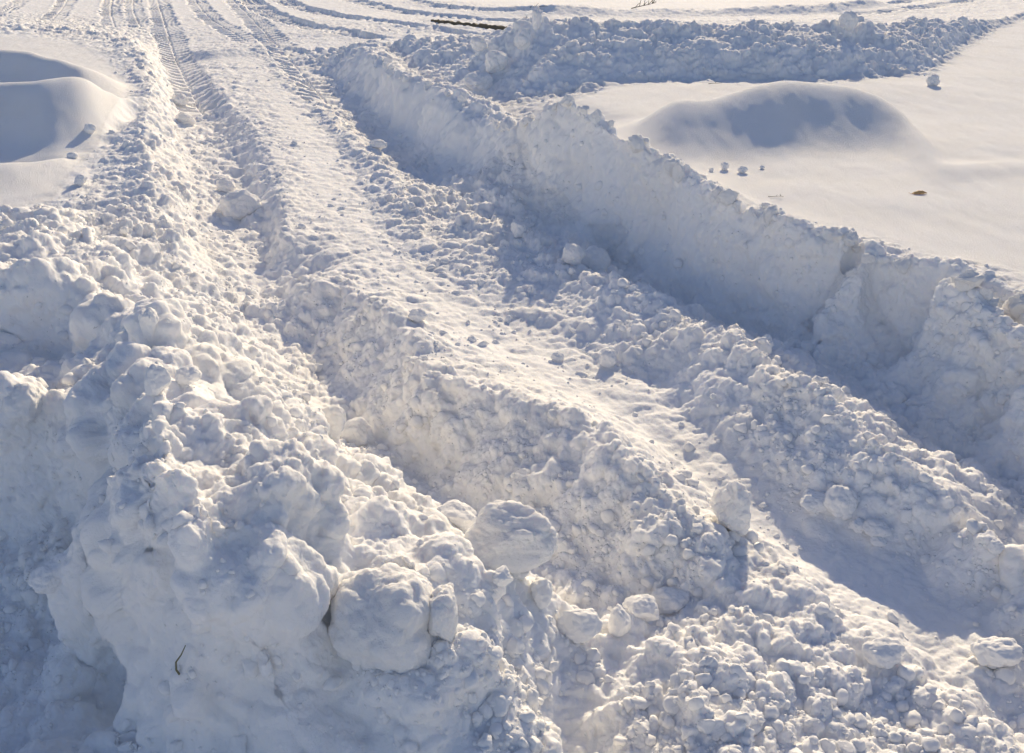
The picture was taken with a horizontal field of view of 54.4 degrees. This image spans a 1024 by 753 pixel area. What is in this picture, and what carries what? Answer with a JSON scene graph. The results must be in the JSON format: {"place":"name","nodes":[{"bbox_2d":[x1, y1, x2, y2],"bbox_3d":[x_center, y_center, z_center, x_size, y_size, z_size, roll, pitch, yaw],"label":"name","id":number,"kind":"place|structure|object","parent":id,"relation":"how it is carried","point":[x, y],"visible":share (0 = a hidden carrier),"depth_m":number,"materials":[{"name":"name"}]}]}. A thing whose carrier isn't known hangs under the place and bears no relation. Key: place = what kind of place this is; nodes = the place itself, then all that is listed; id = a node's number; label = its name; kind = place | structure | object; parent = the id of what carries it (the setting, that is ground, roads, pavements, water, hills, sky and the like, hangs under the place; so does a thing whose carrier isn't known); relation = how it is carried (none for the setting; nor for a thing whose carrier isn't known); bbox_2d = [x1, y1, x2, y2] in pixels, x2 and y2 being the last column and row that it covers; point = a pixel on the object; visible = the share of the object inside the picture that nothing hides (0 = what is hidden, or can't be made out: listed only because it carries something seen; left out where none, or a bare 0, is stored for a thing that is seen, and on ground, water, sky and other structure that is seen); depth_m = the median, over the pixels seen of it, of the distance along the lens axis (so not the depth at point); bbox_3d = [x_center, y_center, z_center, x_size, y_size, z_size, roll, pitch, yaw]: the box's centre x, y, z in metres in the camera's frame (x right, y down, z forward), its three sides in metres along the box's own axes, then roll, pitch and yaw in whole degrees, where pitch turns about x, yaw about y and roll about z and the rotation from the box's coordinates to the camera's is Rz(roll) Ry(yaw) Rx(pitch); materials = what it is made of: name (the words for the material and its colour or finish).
{"place":"outdoors","nodes":[
{"label":"outdoors","id":0,"kind":"place"},
{"bbox_2d":[0,0,1023,752],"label":"road","id":1,"kind":"structure","parent":0,"point":[272,40],"depth_m":4.49,"materials":[{"name":"white snow"}]},
{"bbox_2d":[171,93,188,105],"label":"snow chunk","id":2,"kind":"object","parent":1,"relation":"on","point":[179,99],"visible":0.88,"depth_m":11.65,"materials":[{"name":"white snow"}]},
{"bbox_2d":[175,113,195,124],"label":"snow chunk","id":3,"kind":"object","parent":1,"relation":"on","point":[185,119],"visible":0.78,"depth_m":10.44,"materials":[{"name":"white snow"}]},
{"bbox_2d":[216,177,235,192],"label":"snow chunk","id":4,"kind":"object","parent":1,"relation":"on","point":[225,184],"visible":0.91,"depth_m":7.95,"materials":[{"name":"white snow"}]},
{"bbox_2d":[215,189,261,219],"bbox_3d":[-2.004,-1.244,7.279,0.299,0.253,0.286,19,31,36],"label":"snow chunk","id":5,"kind":"object","parent":1,"relation":"on","point":[238,205],"visible":0.86,"depth_m":7.18,"materials":[{"name":"white snow"}]},
{"bbox_2d":[341,417,374,446],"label":"snow chunk","id":6,"kind":"object","parent":1,"relation":"on","point":[358,431],"visible":0.86,"depth_m":4.13,"materials":[{"name":"white snow"}]},
{"bbox_2d":[0,15,1023,752],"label":"snow rubble","id":7,"kind":"object","parent":1,"relation":"on","point":[710,725],"visible":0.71,"depth_m":2.84,"materials":[{"name":"white snow"}]},
{"bbox_2d":[651,587,689,613],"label":"snow chunk","id":8,"kind":"object","parent":7,"relation":"on","point":[670,600],"visible":0.89,"depth_m":2.97,"materials":[{"name":"white snow"}]},
{"bbox_2d":[550,351,563,361],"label":"snow chunk","id":9,"kind":"object","parent":1,"relation":"on","point":[557,356],"visible":1,"depth_m":4.64,"materials":[{"name":"white snow"}]},
{"bbox_2d":[557,608,602,642],"bbox_3d":[0.191,0.684,2.766,0.112,0.092,0.111,21,32,38],"label":"snow chunk","id":10,"kind":"object","parent":1,"relation":"on","point":[577,625],"visible":0.99,"depth_m":2.73,"materials":[{"name":"white snow"}]},
{"bbox_2d":[581,245,610,271],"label":"snow chunk","id":11,"kind":"object","parent":1,"relation":"on","point":[595,258],"visible":0.73,"depth_m":5.83,"materials":[{"name":"white snow"}]},
{"bbox_2d":[608,604,630,636],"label":"snow chunk","id":12,"kind":"object","parent":1,"relation":"on","point":[619,623],"visible":1,"depth_m":2.80,"materials":[{"name":"white snow"}]},
{"bbox_2d":[228,123,1020,752],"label":"snow ridge","id":13,"kind":"structure","parent":1,"relation":"on","point":[572,431],"depth_m":3.60,"materials":[{"name":"white snow"}]},
{"bbox_2d":[408,308,427,322],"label":"snow chunk","id":14,"kind":"object","parent":13,"relation":"on","point":[418,315],"visible":1,"depth_m":4.84,"materials":[{"name":"white snow"}]},
{"bbox_2d":[709,480,750,535],"bbox_3d":[0.714,0.427,3.215,0.133,0.203,0.135,0,25,0],"label":"snow chunk","id":15,"kind":"object","parent":13,"relation":"on","point":[729,502],"visible":0.96,"depth_m":3.17,"materials":[{"name":"white snow"}]},
{"bbox_2d":[862,637,905,668],"bbox_3d":[1.037,0.769,2.772,0.108,0.073,0.095,-9,26,-20],"label":"snow chunk","id":16,"kind":"object","parent":13,"relation":"on","point":[886,652],"visible":1,"depth_m":2.75,"materials":[{"name":"white snow"}]},
{"bbox_2d":[622,594,659,621],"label":"snow chunk","id":17,"kind":"object","parent":1,"relation":"on","point":[644,607],"visible":0.95,"depth_m":2.88,"materials":[{"name":"white snow"}]},
{"bbox_2d":[631,0,655,8],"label":"twig","id":18,"kind":"object","parent":1,"relation":"on","point":[652,1],"visible":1,"depth_m":22.44,"materials":[{"name":"brown wood"}]},
{"bbox_2d":[304,82,1018,544],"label":"snow ridge","id":19,"kind":"structure","parent":1,"relation":"on","point":[668,356],"depth_m":4.53,"materials":[{"name":"white snow"}]},
{"bbox_2d":[369,139,386,149],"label":"snow chunk","id":20,"kind":"object","parent":19,"relation":"on","point":[380,144],"visible":1,"depth_m":8.97,"materials":[{"name":"white snow"}]},
{"bbox_2d":[511,221,526,237],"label":"snow chunk","id":21,"kind":"object","parent":19,"relation":"on","point":[518,229],"visible":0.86,"depth_m":6.14,"materials":[{"name":"white snow"}]},
{"bbox_2d":[562,243,585,265],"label":"snow chunk","id":22,"kind":"object","parent":19,"relation":"on","point":[573,254],"visible":1,"depth_m":5.65,"materials":[{"name":"white snow"}]},
{"bbox_2d":[599,349,616,367],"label":"snow chunk","id":23,"kind":"object","parent":19,"relation":"on","point":[608,357],"visible":1,"depth_m":4.60,"materials":[{"name":"white snow"}]},
{"bbox_2d":[800,490,826,512],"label":"snow chunk","id":24,"kind":"object","parent":19,"relation":"on","point":[812,500],"visible":0.91,"depth_m":3.48,"materials":[{"name":"white snow"}]},
{"bbox_2d":[823,485,857,517],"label":"snow chunk","id":25,"kind":"object","parent":19,"relation":"on","point":[840,501],"visible":0.99,"depth_m":3.44,"materials":[{"name":"white snow"}]},
{"bbox_2d":[849,517,863,532],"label":"snow chunk","id":26,"kind":"object","parent":19,"relation":"on","point":[856,525],"visible":0.93,"depth_m":3.41,"materials":[{"name":"white snow"}]},
{"bbox_2d":[862,518,891,537],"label":"snow chunk","id":27,"kind":"object","parent":19,"relation":"on","point":[871,527],"visible":0.99,"depth_m":3.37,"materials":[{"name":"white snow"}]},
{"bbox_2d":[870,536,887,546],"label":"snow chunk","id":28,"kind":"object","parent":1,"relation":"on","point":[878,541],"visible":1,"depth_m":3.35,"materials":[{"name":"white snow"}]},
{"bbox_2d":[987,538,1004,553],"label":"snow chunk","id":29,"kind":"object","parent":1,"relation":"on","point":[995,546],"visible":1,"depth_m":3.10,"materials":[{"name":"white snow"}]},
{"bbox_2d":[970,636,1022,668],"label":"snow chunk","id":30,"kind":"object","parent":1,"relation":"on","point":[994,652],"visible":0.99,"depth_m":2.81,"materials":[{"name":"white snow"}]},
{"bbox_2d":[0,0,1023,708],"bbox_3d":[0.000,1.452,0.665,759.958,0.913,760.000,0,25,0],"label":"snow field","id":31,"kind":"structure","parent":0,"point":[868,154],"depth_m":7.36,"materials":[{"name":"white snow"}]},
{"bbox_2d":[66,152,77,157],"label":"snow chunk","id":32,"kind":"object","parent":31,"relation":"on","point":[72,155],"visible":1,"depth_m":7.60,"materials":[{"name":"white snow"}]},
{"bbox_2d":[84,123,95,133],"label":"snow chunk","id":33,"kind":"object","parent":31,"relation":"on","point":[90,128],"visible":1,"depth_m":8.22,"materials":[{"name":"white snow"}]},
{"bbox_2d":[0,14,198,268],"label":"snow bank","id":34,"kind":"structure","parent":31,"relation":"on","point":[124,116],"depth_m":8.01,"materials":[{"name":"white snow"}]},
{"bbox_2d":[74,174,87,184],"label":"snow chunk","id":35,"kind":"object","parent":34,"relation":"on","point":[80,179],"visible":1,"depth_m":6.86,"materials":[{"name":"white snow"}]},
{"bbox_2d":[0,204,561,752],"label":"snow pile","id":36,"kind":"object","parent":31,"relation":"on","point":[138,586],"visible":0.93,"depth_m":2.41,"materials":[{"name":"white snow"}]},
{"bbox_2d":[2,382,42,419],"bbox_3d":[-1.446,0.073,2.937,0.111,0.116,0.132,0,25,0],"label":"snow chunk","id":37,"kind":"object","parent":36,"relation":"on","point":[23,400],"visible":1,"depth_m":2.89,"materials":[{"name":"white snow"}]},
{"bbox_2d":[28,565,59,593],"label":"snow chunk","id":38,"kind":"object","parent":36,"relation":"on","point":[42,579],"visible":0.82,"depth_m":2.44,"materials":[{"name":"white snow"}]},
{"bbox_2d":[138,307,158,341],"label":"snow chunk","id":39,"kind":"object","parent":36,"relation":"on","point":[148,318],"visible":1,"depth_m":3.06,"materials":[{"name":"white snow"}]},
{"bbox_2d":[143,364,171,395],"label":"snow chunk","id":40,"kind":"object","parent":36,"relation":"on","point":[157,380],"visible":1,"depth_m":2.63,"materials":[{"name":"white snow"}]},
{"bbox_2d":[175,645,185,674],"bbox_3d":[-0.707,0.613,2.130,0.031,0.096,0.016,0,25,0],"label":"grass blade","id":41,"kind":"object","parent":36,"relation":"on","point":[177,671],"depth_m":2.12,"materials":[{"name":"plant"}]},
{"bbox_2d":[175,365,201,384],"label":"snow chunk","id":42,"kind":"object","parent":36,"relation":"on","point":[188,375],"visible":1,"depth_m":2.74,"materials":[{"name":"white snow"}]},
{"bbox_2d":[322,404,345,438],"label":"snow chunk","id":43,"kind":"object","parent":36,"relation":"on","point":[335,415],"visible":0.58,"depth_m":3.83,"materials":[{"name":"white snow"}]},
{"bbox_2d":[328,562,437,673],"bbox_3d":[-0.288,0.565,2.280,0.261,0.271,0.279,0,25,0],"label":"snow chunk","id":44,"kind":"object","parent":36,"relation":"on","point":[380,616],"visible":0.84,"depth_m":2.19,"materials":[{"name":"white snow"}]},
{"bbox_2d":[428,582,457,642],"bbox_3d":[-0.164,0.540,2.245,0.082,0.150,0.118,-6,25,-13],"label":"snow chunk","id":45,"kind":"object","parent":36,"relation":"on","point":[443,622],"visible":0.81,"depth_m":2.19,"materials":[{"name":"white snow"}]},
{"bbox_2d":[437,499,476,529],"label":"snow chunk","id":46,"kind":"object","parent":36,"relation":"on","point":[459,514],"visible":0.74,"depth_m":2.88,"materials":[{"name":"white snow"}]},
{"bbox_2d":[493,565,512,585],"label":"snow chunk","id":47,"kind":"object","parent":36,"relation":"on","point":[502,576],"visible":1,"depth_m":2.41,"materials":[{"name":"white snow"}]},
{"bbox_2d":[463,500,557,572],"bbox_3d":[-0.025,0.437,2.713,0.302,0.177,0.200,0,25,0],"label":"snow chunk","id":48,"kind":"object","parent":36,"relation":"on","point":[513,536],"visible":0.88,"depth_m":2.66,"materials":[{"name":"white snow"}]},
{"bbox_2d":[513,571,529,579],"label":"snow chunk","id":49,"kind":"object","parent":36,"relation":"on","point":[521,576],"visible":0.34,"depth_m":2.70,"materials":[{"name":"white snow"}]},
{"bbox_2d":[531,577,552,608],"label":"snow chunk","id":50,"kind":"object","parent":36,"relation":"on","point":[541,590],"visible":1,"depth_m":2.71,"materials":[{"name":"white snow"}]},
{"bbox_2d":[410,0,861,21],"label":"snow bank","id":51,"kind":"structure","parent":31,"relation":"on","point":[449,9],"depth_m":21.95,"materials":[{"name":"white snow"}]},
{"bbox_2d":[335,39,1023,350],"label":"snow bank","id":52,"kind":"structure","parent":31,"relation":"on","point":[469,139],"depth_m":6.00,"materials":[{"name":"white snow"}]},
{"bbox_2d":[383,57,391,62],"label":"snow clod","id":53,"kind":"object","parent":52,"relation":"on","point":[386,59],"visible":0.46,"depth_m":11.95,"materials":[{"name":"white snow"}]},
{"bbox_2d":[385,69,393,76],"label":"snow clod","id":54,"kind":"object","parent":52,"relation":"on","point":[388,72],"visible":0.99,"depth_m":10.88,"materials":[{"name":"white snow"}]},
{"bbox_2d":[402,75,408,81],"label":"snow clod","id":55,"kind":"object","parent":52,"relation":"on","point":[405,78],"visible":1,"depth_m":10.17,"materials":[{"name":"white snow"}]},
{"bbox_2d":[424,80,432,87],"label":"snow clod","id":56,"kind":"object","parent":52,"relation":"on","point":[429,83],"visible":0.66,"depth_m":9.84,"materials":[{"name":"white snow"}]},
{"bbox_2d":[457,95,465,101],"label":"snow clod","id":57,"kind":"object","parent":52,"relation":"on","point":[461,98],"visible":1,"depth_m":8.96,"materials":[{"name":"white snow"}]},
{"bbox_2d":[460,92,467,98],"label":"snow clod","id":58,"kind":"object","parent":52,"relation":"on","point":[464,95],"visible":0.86,"depth_m":9.02,"materials":[{"name":"white snow"}]},
{"bbox_2d":[484,108,491,114],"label":"snow clod","id":59,"kind":"object","parent":52,"relation":"on","point":[488,111],"visible":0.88,"depth_m":8.68,"materials":[{"name":"white snow"}]},
{"bbox_2d":[505,121,514,130],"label":"snow clod","id":60,"kind":"object","parent":52,"relation":"on","point":[509,125],"visible":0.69,"depth_m":7.79,"materials":[{"name":"white snow"}]},
{"bbox_2d":[527,112,534,118],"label":"snow clod","id":61,"kind":"object","parent":52,"relation":"on","point":[531,114],"visible":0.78,"depth_m":7.53,"materials":[{"name":"white snow"}]},
{"bbox_2d":[560,94,574,105],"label":"snow clod","id":62,"kind":"object","parent":52,"relation":"on","point":[566,99],"visible":0.91,"depth_m":6.77,"materials":[{"name":"white snow"}]},
{"bbox_2d":[580,105,588,113],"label":"snow clod","id":63,"kind":"object","parent":52,"relation":"on","point":[584,109],"visible":1,"depth_m":6.60,"materials":[{"name":"white snow"}]},
{"bbox_2d":[592,109,601,117],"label":"snow clod","id":64,"kind":"object","parent":52,"relation":"on","point":[596,113],"visible":1,"depth_m":6.52,"materials":[{"name":"white snow"}]},
{"bbox_2d":[608,120,614,126],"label":"snow clod","id":65,"kind":"object","parent":52,"relation":"on","point":[611,123],"visible":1,"depth_m":6.52,"materials":[{"name":"white snow"}]},
{"bbox_2d":[629,135,643,152],"bbox_3d":[0.768,-1.416,6.080,0.089,0.117,0.104,15,29,30],"label":"snow clod","id":66,"kind":"object","parent":52,"relation":"on","point":[636,145],"visible":1,"depth_m":6.05,"materials":[{"name":"white snow"}]},
{"bbox_2d":[663,158,676,176],"bbox_3d":[0.925,-1.225,5.837,0.095,0.111,0.100,-6,25,-13],"label":"snow clod","id":67,"kind":"object","parent":52,"relation":"on","point":[668,165],"visible":0.76,"depth_m":5.80,"materials":[{"name":"white snow"}]},
{"bbox_2d":[710,186,723,196],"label":"snow clod","id":68,"kind":"object","parent":52,"relation":"on","point":[716,191],"visible":0.77,"depth_m":5.42,"materials":[{"name":"white snow"}]},
{"bbox_2d":[717,188,739,205],"bbox_3d":[1.161,-0.963,5.336,0.129,0.098,0.085,-7,20,-8],"label":"snow clod","id":69,"kind":"object","parent":52,"relation":"on","point":[728,197],"visible":1,"depth_m":5.30,"materials":[{"name":"white snow"}]},
{"bbox_2d":[733,204,740,213],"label":"snow clod","id":70,"kind":"object","parent":52,"relation":"on","point":[737,209],"visible":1,"depth_m":5.32,"materials":[{"name":"white snow"}]},
{"bbox_2d":[763,204,777,225],"bbox_3d":[1.336,-0.829,5.147,0.075,0.122,0.093,0,25,1],"label":"snow clod","id":71,"kind":"object","parent":52,"relation":"on","point":[769,211],"visible":0.96,"depth_m":5.11,"materials":[{"name":"white snow"}]},
{"bbox_2d":[786,215,793,222],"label":"snow clod","id":72,"kind":"object","parent":52,"relation":"on","point":[789,219],"visible":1,"depth_m":5.04,"materials":[{"name":"white snow"}]},
{"bbox_2d":[842,245,850,251],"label":"snow clod","id":73,"kind":"object","parent":52,"relation":"on","point":[845,248],"visible":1,"depth_m":4.90,"materials":[{"name":"white snow"}]},
{"bbox_2d":[844,231,854,246],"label":"snow clod","id":74,"kind":"object","parent":52,"relation":"on","point":[849,243],"visible":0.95,"depth_m":4.88,"materials":[{"name":"white snow"}]},
{"bbox_2d":[842,231,858,243],"bbox_3d":[1.661,-0.676,4.901,0.078,0.081,0.068,-1,25,-1],"label":"snow clod","id":75,"kind":"object","parent":52,"relation":"on","point":[854,236],"visible":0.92,"depth_m":4.88,"materials":[{"name":"white snow"}]},
{"bbox_2d":[852,244,860,252],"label":"snow clod","id":76,"kind":"object","parent":52,"relation":"on","point":[856,248],"visible":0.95,"depth_m":4.92,"materials":[{"name":"white snow"}]},
{"bbox_2d":[861,253,875,263],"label":"snow clod","id":77,"kind":"object","parent":52,"relation":"on","point":[866,258],"visible":1,"depth_m":4.79,"materials":[{"name":"white snow"}]},
{"bbox_2d":[892,259,901,270],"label":"snow clod","id":78,"kind":"object","parent":52,"relation":"on","point":[894,263],"visible":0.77,"depth_m":4.72,"materials":[{"name":"white snow"}]},
{"bbox_2d":[897,255,911,273],"bbox_3d":[1.849,-0.534,4.728,0.079,0.069,0.107,17,65,28],"label":"snow clod","id":79,"kind":"object","parent":52,"relation":"on","point":[903,265],"visible":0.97,"depth_m":4.70,"materials":[{"name":"white snow"}]},
{"bbox_2d":[904,257,911,267],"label":"snow clod","id":80,"kind":"object","parent":52,"relation":"on","point":[909,259],"visible":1,"depth_m":4.69,"materials":[{"name":"white snow"}]},
{"bbox_2d":[1008,293,1023,308],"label":"snow clod","id":81,"kind":"object","parent":52,"relation":"on","point":[1014,299],"visible":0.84,"depth_m":4.31,"materials":[{"name":"white snow"}]},
{"bbox_2d":[1009,302,1023,318],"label":"snow clod","id":82,"kind":"object","parent":52,"relation":"on","point":[1016,310],"visible":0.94,"depth_m":4.30,"materials":[{"name":"white snow"}]},
{"bbox_2d":[370,0,1023,98],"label":"snow bank","id":83,"kind":"structure","parent":31,"relation":"on","point":[873,41],"depth_m":10.88,"materials":[{"name":"white snow"}]},
{"bbox_2d":[431,19,506,29],"bbox_3d":[-0.829,-6.903,19.545,0.212,0.104,2.430,-21,32,-38],"label":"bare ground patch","id":84,"kind":"object","parent":83,"relation":"on","point":[487,26],"visible":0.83,"depth_m":19.44,"materials":[{"name":"brown soil"}]},
{"bbox_2d":[464,70,492,90],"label":"snow chunk","id":85,"kind":"object","parent":83,"relation":"on","point":[478,80],"visible":1,"depth_m":10.46,"materials":[{"name":"white snow"}]},
{"bbox_2d":[470,36,487,50],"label":"snow chunk","id":86,"kind":"object","parent":83,"relation":"on","point":[477,43],"visible":1,"depth_m":11.40,"materials":[{"name":"white snow"}]},
{"bbox_2d":[485,50,507,73],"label":"snow chunk","id":87,"kind":"object","parent":83,"relation":"on","point":[496,60],"visible":0.98,"depth_m":10.66,"materials":[{"name":"white snow"}]},
{"bbox_2d":[514,28,531,49],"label":"snow chunk","id":88,"kind":"object","parent":83,"relation":"on","point":[522,39],"visible":1,"depth_m":10.83,"materials":[{"name":"white snow"}]},
{"bbox_2d":[532,6,541,29],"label":"snow chunk","id":89,"kind":"object","parent":83,"relation":"on","point":[536,17],"visible":1,"depth_m":10.97,"materials":[{"name":"white snow"}]},
{"bbox_2d":[839,11,858,31],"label":"snow chunk","id":90,"kind":"object","parent":83,"relation":"on","point":[848,20],"visible":1,"depth_m":11.18,"materials":[{"name":"white snow"}]},
{"bbox_2d":[720,162,728,169],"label":"snow chunk","id":91,"kind":"object","parent":31,"relation":"on","point":[724,165],"visible":1,"depth_m":6.65,"materials":[{"name":"white snow"}]},
{"bbox_2d":[737,166,747,172],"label":"snow chunk","id":92,"kind":"object","parent":31,"relation":"on","point":[742,169],"visible":1,"depth_m":6.57,"materials":[{"name":"white snow"}]},
{"bbox_2d":[911,190,926,193],"bbox_3d":[2.464,-1.120,6.043,0.123,0.020,0.036,-4,25,-8],"label":"leaf","id":93,"kind":"object","parent":31,"relation":"on","point":[920,192],"visible":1,"depth_m":6.04,"materials":[{"name":"brown plant"}]},
{"bbox_2d":[926,74,939,85],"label":"snow chunk","id":94,"kind":"object","parent":31,"relation":"on","point":[932,80],"visible":0.97,"depth_m":9.87,"materials":[{"name":"white snow"}]},
{"bbox_2d":[954,269,978,291],"bbox_3d":[2.002,-0.429,4.371,0.104,0.085,0.089,-32,20,51],"label":"snow clod","id":95,"kind":"object","parent":31,"relation":"on","point":[962,287],"visible":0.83,"depth_m":4.36,"materials":[{"name":"white snow"}]},
{"bbox_2d":[954,271,985,287],"bbox_3d":[2.014,-0.421,4.370,0.128,0.065,0.127,6,27,45],"label":"snow clod","id":96,"kind":"object","parent":31,"relation":"on","point":[974,280],"visible":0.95,"depth_m":4.32,"materials":[{"name":"white snow"}]},
{"bbox_2d":[979,288,993,300],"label":"snow clod","id":97,"kind":"object","parent":31,"relation":"on","point":[987,294],"visible":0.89,"depth_m":4.32,"materials":[{"name":"white snow"}]},
{"bbox_2d":[989,298,998,306],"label":"snow clod","id":98,"kind":"object","parent":31,"relation":"on","point":[993,302],"visible":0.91,"depth_m":4.31,"materials":[{"name":"white snow"}]}
]}

